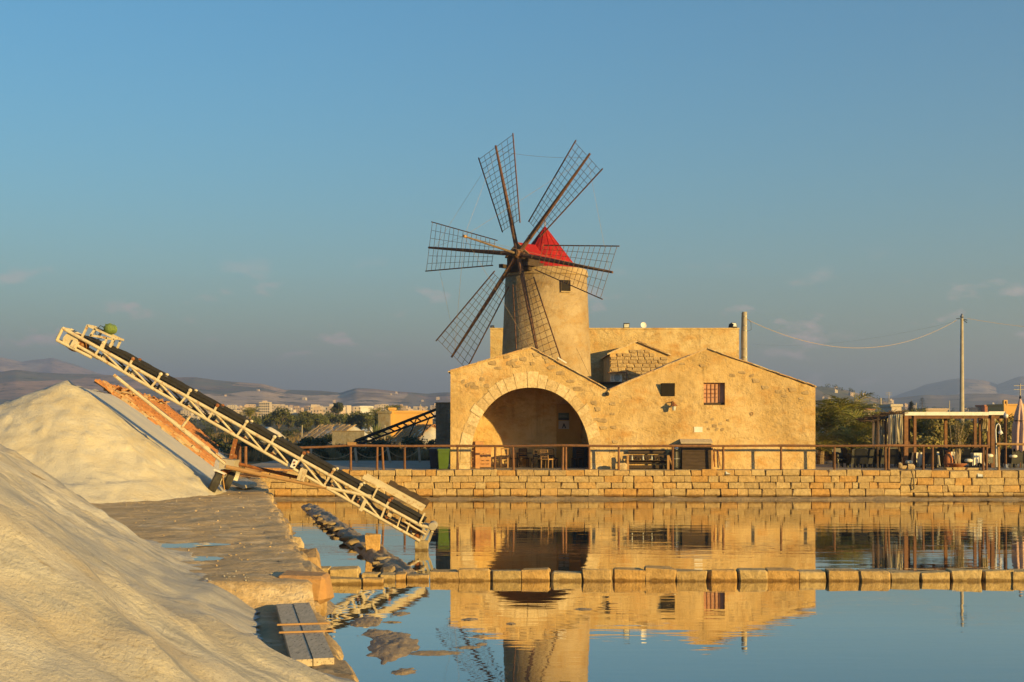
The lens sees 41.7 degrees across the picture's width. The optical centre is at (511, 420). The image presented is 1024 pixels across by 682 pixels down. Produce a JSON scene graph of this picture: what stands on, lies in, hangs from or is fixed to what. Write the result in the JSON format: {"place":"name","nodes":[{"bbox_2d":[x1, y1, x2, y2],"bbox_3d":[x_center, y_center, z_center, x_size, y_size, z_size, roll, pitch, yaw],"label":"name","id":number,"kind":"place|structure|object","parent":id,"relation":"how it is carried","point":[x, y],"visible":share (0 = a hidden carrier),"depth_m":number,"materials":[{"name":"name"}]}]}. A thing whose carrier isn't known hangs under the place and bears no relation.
{"place":"outdoors","nodes":[
{"label":"outdoors","id":0,"kind":"place"},
{"bbox_2d":[91,472,340,673],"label":"quay","id":1,"kind":"structure","parent":0,"point":[259,566],"depth_m":24.16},
{"bbox_2d":[0,379,227,503],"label":"salt heap","id":2,"kind":"object","parent":1,"relation":"on","point":[116,443],"visible":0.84,"depth_m":37.71,"materials":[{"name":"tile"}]},
{"bbox_2d":[0,444,355,681],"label":"salt heap","id":3,"kind":"object","parent":1,"relation":"on","point":[89,592],"visible":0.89,"depth_m":9.84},
{"bbox_2d":[99,489,284,595],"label":"pebbles","id":4,"kind":"object","parent":1,"relation":"on","point":[219,529],"visible":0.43,"depth_m":27.54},
{"bbox_2d":[160,543,230,547],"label":"puddle","id":5,"kind":"object","parent":1,"relation":"on","point":[181,545],"visible":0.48,"depth_m":23.48,"materials":[{"name":"blue liquid"}]},
{"bbox_2d":[191,556,222,560],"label":"puddle","id":6,"kind":"object","parent":1,"relation":"on","point":[199,558],"visible":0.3,"depth_m":21.10,"materials":[{"name":"blue liquid"}]},
{"bbox_2d":[232,478,256,488],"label":"concrete slab","id":7,"kind":"structure","parent":1,"relation":"on","point":[244,483],"depth_m":41.41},
{"bbox_2d":[55,323,437,541],"bbox_3d":[-7.640,0.379,39.066,10.961,6.372,1.284,0,0,0],"label":"belt conveyor","id":8,"kind":"object","parent":1,"relation":"on","point":[228,473],"visible":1,"depth_m":38.65,"materials":[{"name":"metal"}]},
{"bbox_2d":[239,467,294,477],"bbox_3d":[-8.928,1.847,47.654,2.100,0.606,7.750,0,0,-14],"label":"timber pile","id":9,"kind":"object","parent":1,"relation":"on","point":[245,475],"visible":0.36,"depth_m":45.67,"materials":[{"name":"wood"}]},
{"bbox_2d":[276,603,333,665],"bbox_3d":[-2.376,2.391,15.379,0.600,0.098,4.140,0,0,-12],"label":"board","id":10,"kind":"object","parent":1,"relation":"on","point":[306,643],"visible":0.95,"depth_m":14.85,"materials":[{"name":"grey wood"}]},
{"bbox_2d":[277,570,333,603],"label":"stone block","id":11,"kind":"structure","parent":1,"relation":"on","point":[322,588],"depth_m":18.27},
{"bbox_2d":[273,499,335,614],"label":"mud bank","id":12,"kind":"structure","parent":0,"point":[330,607],"depth_m":27.20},
{"bbox_2d":[0,357,1023,464],"bbox_3d":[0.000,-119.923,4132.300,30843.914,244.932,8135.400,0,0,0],"label":"terrain","id":13,"kind":"structure","parent":0,"point":[19,379],"depth_m":2364.85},
{"bbox_2d":[240,406,261,419],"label":"palm tree","id":14,"kind":"object","parent":13,"relation":"on","point":[250,411],"visible":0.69,"depth_m":209.62,"materials":[{"name":"green plant"}]},
{"bbox_2d":[259,401,271,417],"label":"apartment block","id":15,"kind":"structure","parent":13,"relation":"on","point":[265,407],"depth_m":900.00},
{"bbox_2d":[261,412,275,426],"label":"broadleaf tree","id":16,"kind":"object","parent":13,"relation":"on","point":[268,423],"visible":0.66,"depth_m":299.38,"materials":[{"name":"green plant"}]},
{"bbox_2d":[268,407,291,428],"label":"broadleaf tree","id":17,"kind":"object","parent":13,"relation":"on","point":[279,416],"visible":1,"depth_m":289.57,"materials":[{"name":"green plant"}]},
{"bbox_2d":[297,417,314,432],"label":"broadleaf tree","id":18,"kind":"object","parent":13,"relation":"on","point":[305,423],"visible":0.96,"depth_m":249.72,"materials":[{"name":"green plant"}]},
{"bbox_2d":[298,410,314,426],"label":"broadleaf tree","id":19,"kind":"object","parent":13,"relation":"on","point":[302,414],"visible":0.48,"depth_m":289.20,"materials":[{"name":"green plant"}]},
{"bbox_2d":[294,442,325,458],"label":"shrub","id":20,"kind":"object","parent":13,"relation":"on","point":[314,450],"visible":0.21,"depth_m":81.36,"materials":[{"name":"green plant"}]},
{"bbox_2d":[312,414,325,427],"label":"broadleaf tree","id":21,"kind":"object","parent":13,"relation":"on","point":[318,420],"visible":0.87,"depth_m":259.36,"materials":[{"name":"green plant"}]},
{"bbox_2d":[330,402,343,423],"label":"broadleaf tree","id":22,"kind":"object","parent":13,"relation":"on","point":[337,408],"visible":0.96,"depth_m":329.27,"materials":[{"name":"green plant"}]},
{"bbox_2d":[297,424,377,442],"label":"salt heap","id":23,"kind":"object","parent":13,"relation":"on","point":[325,429],"visible":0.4,"depth_m":144.27,"materials":[{"name":"tile"}]},
{"bbox_2d":[339,413,355,425],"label":"broadleaf tree","id":24,"kind":"object","parent":13,"relation":"on","point":[347,417],"visible":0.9,"depth_m":261.20,"materials":[{"name":"green plant"}]},
{"bbox_2d":[332,431,363,444],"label":"wall","id":25,"kind":"structure","parent":13,"relation":"on","point":[344,436],"depth_m":120.00,"materials":[{"name":"paint"}]},
{"bbox_2d":[339,447,370,458],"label":"shrub","id":26,"kind":"object","parent":13,"relation":"on","point":[344,450],"visible":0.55,"depth_m":83.30,"materials":[{"name":"green plant"}]},
{"bbox_2d":[350,411,363,429],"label":"broadleaf tree","id":27,"kind":"object","parent":13,"relation":"on","point":[357,415],"visible":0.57,"depth_m":261.29,"materials":[{"name":"green plant"}]},
{"bbox_2d":[310,447,420,461],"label":"rope fence","id":28,"kind":"object","parent":13,"relation":"on","point":[388,453],"visible":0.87,"depth_m":75.94,"materials":[{"name":"fabric"}]},
{"bbox_2d":[358,411,375,432],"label":"broadleaf tree","id":29,"kind":"object","parent":13,"relation":"on","point":[366,417],"visible":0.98,"depth_m":257.45,"materials":[{"name":"green plant"}]},
{"bbox_2d":[360,406,373,431],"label":"white house","id":30,"kind":"structure","parent":13,"relation":"on","point":[364,409],"depth_m":280.00,"materials":[{"name":"paint"}]},
{"bbox_2d":[377,411,391,438],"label":"shed","id":31,"kind":"structure","parent":13,"relation":"on","point":[384,417],"depth_m":172.00,"materials":[{"name":"paint"}]},
{"bbox_2d":[373,444,401,459],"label":"shrub","id":32,"kind":"object","parent":13,"relation":"on","point":[391,449],"visible":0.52,"depth_m":81.74,"materials":[{"name":"green plant"}]},
{"bbox_2d":[354,408,435,443],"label":"belt conveyor","id":33,"kind":"object","parent":13,"relation":"on","point":[383,430],"visible":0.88,"depth_m":99.95,"materials":[{"name":"metal"}]},
{"bbox_2d":[387,424,435,447],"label":"salt heap","id":34,"kind":"object","parent":13,"relation":"on","point":[429,431],"visible":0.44,"depth_m":118.84,"materials":[{"name":"tile"}]},
{"bbox_2d":[393,411,433,437],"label":"yellow house","id":35,"kind":"structure","parent":13,"relation":"on","point":[399,416],"depth_m":175.00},
{"bbox_2d":[400,435,427,449],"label":"shrub","id":36,"kind":"object","parent":13,"relation":"on","point":[408,440],"visible":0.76,"depth_m":110.51,"materials":[{"name":"green plant"}]},
{"bbox_2d":[170,384,968,426],"bbox_3d":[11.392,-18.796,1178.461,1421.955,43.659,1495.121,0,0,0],"label":"groves","id":37,"kind":"object","parent":13,"relation":"on","point":[201,420],"visible":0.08,"depth_m":762.70,"materials":[{"name":"green plant"}]},
{"bbox_2d":[212,430,1000,476],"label":"dry grass","id":38,"kind":"structure","parent":13,"relation":"on","point":[256,457],"depth_m":82.13,"materials":[{"name":"plant"}]},
{"bbox_2d":[879,404,902,411],"bbox_3d":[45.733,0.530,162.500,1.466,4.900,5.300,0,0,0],"label":"house","id":39,"kind":"structure","parent":13,"relation":"on","point":[890,407],"depth_m":160.06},
{"bbox_2d":[917,408,948,419],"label":"house","id":40,"kind":"structure","parent":13,"relation":"on","point":[937,409],"depth_m":260.00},
{"bbox_2d":[956,314,966,422],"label":"utility pole","id":41,"kind":"object","parent":13,"relation":"on","point":[961,365],"visible":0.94,"depth_m":104.89,"materials":[{"name":"wood"}]},
{"bbox_2d":[987,400,1023,425],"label":"church","id":42,"kind":"structure","parent":13,"relation":"on","point":[1009,409],"depth_m":240.00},
{"bbox_2d":[0,0,1023,397],"label":"sky","id":43,"kind":"structure","parent":0,"point":[249,191],"materials":[{"name":"blue"}]},
{"bbox_2d":[243,452,1023,469],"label":"terrace","id":44,"kind":"structure","parent":0,"point":[388,465],"depth_m":67.60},
{"bbox_2d":[428,448,437,468],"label":"wheelie bin","id":45,"kind":"object","parent":44,"relation":"on","point":[433,455],"visible":0.56,"depth_m":65.30,"materials":[{"name":"blue plastic"}]},
{"bbox_2d":[435,402,449,463],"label":"shed","id":46,"kind":"structure","parent":44,"relation":"on","point":[442,423],"depth_m":73.00,"materials":[{"name":"paint"}]},
{"bbox_2d":[437,448,449,469],"bbox_3d":[-3.304,1.855,64.762,0.620,1.030,0.775,0,0,-6],"label":"wheelie bin","id":47,"kind":"object","parent":44,"relation":"on","point":[443,458],"visible":1,"depth_m":64.46,"materials":[{"name":"green plastic"}]},
{"bbox_2d":[475,441,479,467],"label":"timber board","id":48,"kind":"object","parent":44,"relation":"on","point":[477,457],"visible":1,"depth_m":66.15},
{"bbox_2d":[480,447,490,466],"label":"pallet","id":49,"kind":"object","parent":44,"relation":"on","point":[484,457],"visible":0.88,"depth_m":66.64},
{"bbox_2d":[425,133,619,378],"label":"windmill","id":50,"kind":"object","parent":44,"relation":"on","point":[545,277],"visible":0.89,"depth_m":73.90,"materials":[{"name":"paint"}]},
{"bbox_2d":[448,346,608,468],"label":"arch building","id":51,"kind":"structure","parent":44,"relation":"on","point":[525,396],"depth_m":65.30,"materials":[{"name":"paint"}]},
{"bbox_2d":[572,447,586,466],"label":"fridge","id":52,"kind":"object","parent":44,"relation":"on","point":[574,449],"visible":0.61,"depth_m":67.97,"materials":[{"name":"black plastic"}]},
{"bbox_2d":[597,382,622,388],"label":"flat annex","id":53,"kind":"object","parent":44,"relation":"on","point":[607,385],"visible":0.18,"depth_m":76.60,"materials":[{"name":"paint"}]},
{"bbox_2d":[607,372,626,381],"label":"air conditioner","id":54,"kind":"object","parent":53,"relation":"on","point":[615,377],"visible":0.97,"depth_m":76.88,"materials":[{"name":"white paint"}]},
{"bbox_2d":[490,328,739,381],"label":"building","id":55,"kind":"structure","parent":44,"relation":"on","point":[676,343],"depth_m":84.00,"materials":[{"name":"paint"}]},
{"bbox_2d":[600,340,670,381],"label":"gabled house","id":56,"kind":"structure","parent":44,"relation":"on","point":[636,358],"depth_m":78.00,"materials":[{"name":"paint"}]},
{"bbox_2d":[627,450,670,469],"bbox_3d":[6.649,1.903,64.905,2.268,0.935,0.490,0,0,0],"label":"bench","id":57,"kind":"object","parent":44,"relation":"on","point":[647,461],"visible":1,"depth_m":65.00,"materials":[{"name":"brown wood"}]},
{"bbox_2d":[669,447,679,468],"bbox_3d":[7.836,1.810,64.938,0.550,1.120,0.566,0,0,0],"label":"barrel","id":58,"kind":"object","parent":44,"relation":"on","point":[676,459],"visible":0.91,"depth_m":64.74,"materials":[{"name":"black metal"}]},
{"bbox_2d":[680,439,712,468],"bbox_3d":[8.922,1.647,65.062,1.569,1.486,0.465,0,0,0],"label":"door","id":59,"kind":"structure","parent":44,"relation":"on","point":[691,457],"depth_m":64.88,"materials":[{"name":"brown wood"}]},
{"bbox_2d":[608,347,816,468],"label":"storehouse","id":60,"kind":"structure","parent":44,"relation":"on","point":[717,397],"depth_m":65.30,"materials":[{"name":"paint"}]},
{"bbox_2d":[661,383,674,395],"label":"window","id":61,"kind":"structure","parent":60,"relation":"in","point":[667,389],"depth_m":65.17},
{"bbox_2d":[704,383,723,404],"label":"window","id":62,"kind":"structure","parent":60,"relation":"in","point":[713,392],"depth_m":65.58,"materials":[{"name":"brown wood"}]},
{"bbox_2d":[741,312,749,360],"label":"concrete pole","id":63,"kind":"object","parent":44,"relation":"on","point":[744,336],"visible":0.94,"depth_m":84.56,"materials":[{"name":"grey concrete"}]},
{"bbox_2d":[815,425,848,463],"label":"palm tree","id":64,"kind":"object","parent":44,"relation":"on","point":[823,439],"visible":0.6,"depth_m":72.80,"materials":[{"name":"green plant"}]},
{"bbox_2d":[832,448,847,467],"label":"wicker chair","id":65,"kind":"object","parent":44,"relation":"on","point":[840,457],"visible":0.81,"depth_m":67.71,"materials":[{"name":"black wicker"}]},
{"bbox_2d":[815,401,866,459],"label":"palm tree","id":66,"kind":"object","parent":44,"relation":"on","point":[827,413],"visible":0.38,"depth_m":79.45,"materials":[{"name":"green plant"}]},
{"bbox_2d":[815,391,885,441],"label":"palm tree","id":67,"kind":"object","parent":44,"relation":"on","point":[841,401],"visible":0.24,"depth_m":82.12,"materials":[{"name":"green plant"}]},
{"bbox_2d":[824,424,882,463],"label":"palm tree","id":68,"kind":"object","parent":44,"relation":"on","point":[856,437],"visible":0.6,"depth_m":73.27,"materials":[{"name":"green plant"}]},
{"bbox_2d":[846,449,861,467],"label":"wicker chair","id":69,"kind":"object","parent":44,"relation":"on","point":[850,458],"visible":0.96,"depth_m":66.91,"materials":[{"name":"black wicker"}]},
{"bbox_2d":[825,408,887,439],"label":"tree","id":70,"kind":"object","parent":44,"relation":"on","point":[857,423],"visible":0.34,"depth_m":77.67,"materials":[{"name":"green plant"}]},
{"bbox_2d":[854,449,867,467],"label":"wicker chair","id":71,"kind":"object","parent":44,"relation":"on","point":[861,456],"visible":1,"depth_m":66.80,"materials":[{"name":"black wicker"}]},
{"bbox_2d":[859,449,875,467],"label":"wicker chair","id":72,"kind":"object","parent":44,"relation":"on","point":[871,455],"visible":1,"depth_m":66.92,"materials":[{"name":"grey wicker"}]},
{"bbox_2d":[848,410,907,467],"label":"awning frame","id":73,"kind":"object","parent":44,"relation":"on","point":[879,416],"visible":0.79,"depth_m":66.60,"materials":[{"name":"brown wood"}]},
{"bbox_2d":[878,430,887,449],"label":"curtain","id":74,"kind":"object","parent":73,"relation":"hanging from","point":[881,436],"visible":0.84,"depth_m":66.93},
{"bbox_2d":[888,415,894,443],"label":"curtain","id":75,"kind":"object","parent":73,"relation":"hanging from","point":[891,429],"visible":0.88,"depth_m":66.20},
{"bbox_2d":[895,414,902,443],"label":"curtain","id":76,"kind":"object","parent":73,"relation":"hanging from","point":[898,428],"visible":0.94,"depth_m":66.03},
{"bbox_2d":[887,449,898,467],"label":"wicker chair","id":77,"kind":"object","parent":44,"relation":"on","point":[894,456],"visible":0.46,"depth_m":66.68,"materials":[{"name":"black wicker"}]},
{"bbox_2d":[901,407,936,434],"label":"palm tree","id":78,"kind":"object","parent":44,"relation":"on","point":[918,424],"visible":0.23,"depth_m":79.56,"materials":[{"name":"green plant"}]},
{"bbox_2d":[916,434,943,451],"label":"shrub","id":79,"kind":"object","parent":44,"relation":"on","point":[927,440],"visible":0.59,"depth_m":75.02,"materials":[{"name":"green plant"}]},
{"bbox_2d":[924,449,937,467],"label":"wicker chair","id":80,"kind":"object","parent":44,"relation":"on","point":[927,456],"visible":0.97,"depth_m":66.23,"materials":[{"name":"black wicker"}]},
{"bbox_2d":[918,422,949,447],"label":"shrub","id":81,"kind":"object","parent":44,"relation":"on","point":[936,433],"visible":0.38,"depth_m":77.72,"materials":[{"name":"green plant"}]},
{"bbox_2d":[922,419,966,451],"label":"shrub","id":82,"kind":"object","parent":44,"relation":"on","point":[950,437],"visible":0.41,"depth_m":78.09,"materials":[{"name":"green plant"}]},
{"bbox_2d":[944,451,952,466],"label":"terracotta jar","id":83,"kind":"object","parent":44,"relation":"on","point":[948,457],"visible":0.92,"depth_m":65.85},
{"bbox_2d":[902,411,1005,467],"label":"pergola","id":84,"kind":"object","parent":44,"relation":"on","point":[945,416],"visible":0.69,"depth_m":67.40,"materials":[{"name":"white paint"}]},
{"bbox_2d":[938,419,971,450],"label":"shrub","id":85,"kind":"object","parent":44,"relation":"on","point":[954,424],"visible":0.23,"depth_m":78.40,"materials":[{"name":"green plant"}]},
{"bbox_2d":[944,467,979,469],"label":"stone plinth","id":86,"kind":"structure","parent":44,"relation":"on","point":[959,468],"depth_m":64.35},
{"bbox_2d":[947,417,970,466],"bbox_3d":[21.474,0.965,64.770,1.052,2.579,0.974,0,0,-37],"label":"potted plant","id":87,"kind":"object","parent":86,"relation":"on","point":[957,459],"visible":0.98,"depth_m":64.66,"materials":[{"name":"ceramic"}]},
{"bbox_2d":[960,448,970,467],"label":"wicker chair","id":88,"kind":"object","parent":44,"relation":"on","point":[965,454],"visible":0.52,"depth_m":67.09,"materials":[{"name":"black wicker"}]},
{"bbox_2d":[960,419,986,452],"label":"shrub","id":89,"kind":"object","parent":44,"relation":"on","point":[968,427],"visible":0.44,"depth_m":77.29,"materials":[{"name":"green plant"}]},
{"bbox_2d":[995,419,1013,452],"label":"shrub","id":90,"kind":"object","parent":44,"relation":"on","point":[1009,432],"visible":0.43,"depth_m":76.85,"materials":[{"name":"green plant"}]},
{"bbox_2d":[1004,414,1007,467],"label":"post","id":91,"kind":"object","parent":44,"relation":"on","point":[1005,417],"visible":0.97,"depth_m":66.48,"materials":[{"name":"brown wood"}]},
{"bbox_2d":[1000,448,1013,467],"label":"wicker chair","id":92,"kind":"object","parent":44,"relation":"on","point":[1009,451],"visible":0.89,"depth_m":67.39,"materials":[{"name":"black wicker"}]},
{"bbox_2d":[1007,449,1022,467],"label":"wicker chair","id":93,"kind":"object","parent":44,"relation":"on","point":[1018,459],"visible":0.83,"depth_m":66.92,"materials":[{"name":"grey wicker"}]},
{"bbox_2d":[1012,395,1023,467],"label":"parasol","id":94,"kind":"object","parent":44,"relation":"on","point":[1018,429],"visible":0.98,"depth_m":66.77,"materials":[{"name":"white fabric"}]},
{"bbox_2d":[274,495,1023,499],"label":"mud bank","id":95,"kind":"structure","parent":0,"point":[545,497],"depth_m":63.22,"materials":[{"name":"soil"}]},
{"bbox_2d":[260,469,1023,497],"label":"retaining wall","id":96,"kind":"structure","parent":95,"relation":"on","point":[479,483],"depth_m":63.96,"materials":[{"name":"stone"}]},
{"bbox_2d":[299,442,988,469],"bbox_3d":[6.148,1.745,64.230,33.208,1.396,0.200,0,0,0],"label":"wooden railing","id":97,"kind":"object","parent":96,"relation":"on","point":[886,458],"visible":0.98,"depth_m":64.19,"materials":[{"name":"brown wood"}]},
{"bbox_2d":[996,443,1023,469],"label":"wooden railing","id":98,"kind":"object","parent":96,"relation":"on","point":[998,460],"visible":1,"depth_m":64.18,"materials":[{"name":"brown wood"}]},
{"bbox_2d":[275,500,1023,681],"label":"water","id":99,"kind":"structure","parent":0,"point":[796,631],"depth_m":28.55,"materials":[{"name":"blue liquid"}]},
{"bbox_2d":[301,503,415,573],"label":"mud ridge","id":100,"kind":"structure","parent":99,"relation":"in","point":[399,564],"depth_m":39.34,"materials":[{"name":"soil"}]},
{"bbox_2d":[305,507,395,572],"bbox_3d":[-5.473,3.642,43.344,0.704,0.317,23.222,0,0,-13],"label":"stone edging","id":101,"kind":"object","parent":100,"relation":"on","point":[376,563],"visible":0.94,"depth_m":39.75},
{"bbox_2d":[365,533,380,551],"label":"stone block","id":102,"kind":"structure","parent":100,"relation":"on","point":[372,540],"depth_m":37.10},
{"bbox_2d":[350,616,382,626],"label":"mud island","id":103,"kind":"structure","parent":99,"relation":"on","point":[364,621],"depth_m":24.76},
{"bbox_2d":[357,629,392,638],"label":"mud island","id":104,"kind":"structure","parent":99,"relation":"on","point":[373,633],"depth_m":23.48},
{"bbox_2d":[366,632,419,664],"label":"mud island","id":105,"kind":"structure","parent":99,"relation":"on","point":[390,647],"depth_m":21.99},
{"bbox_2d":[391,668,416,674],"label":"mud island","id":106,"kind":"structure","parent":99,"relation":"on","point":[402,671],"depth_m":19.91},
{"bbox_2d":[415,540,428,550],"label":"stone block","id":107,"kind":"structure","parent":99,"relation":"in","point":[422,545],"depth_m":38.63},
{"bbox_2d":[408,650,461,655],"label":"mud island","id":108,"kind":"structure","parent":99,"relation":"on","point":[437,653],"depth_m":21.52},
{"bbox_2d":[321,565,1023,584],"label":"stone row","id":109,"kind":"object","parent":99,"relation":"in","point":[346,575],"visible":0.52,"depth_m":31.29,"materials":[{"name":"stone"}]},
{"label":"quay bank","id":110,"kind":"structure","parent":0,"visible":0},
{"bbox_2d":[247,477,358,681],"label":"quay edging","id":111,"kind":"object","parent":110,"relation":"on","point":[311,562],"visible":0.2,"depth_m":20.33,"materials":[{"name":"stone"}]},
{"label":"table","id":112,"kind":"object","parent":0,"visible":0},
{"bbox_2d":[970,453,984,465],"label":"tablecloth","id":113,"kind":"object","parent":112,"relation":"on","point":[976,458],"visible":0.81,"depth_m":67.19,"materials":[{"name":"white fabric"}]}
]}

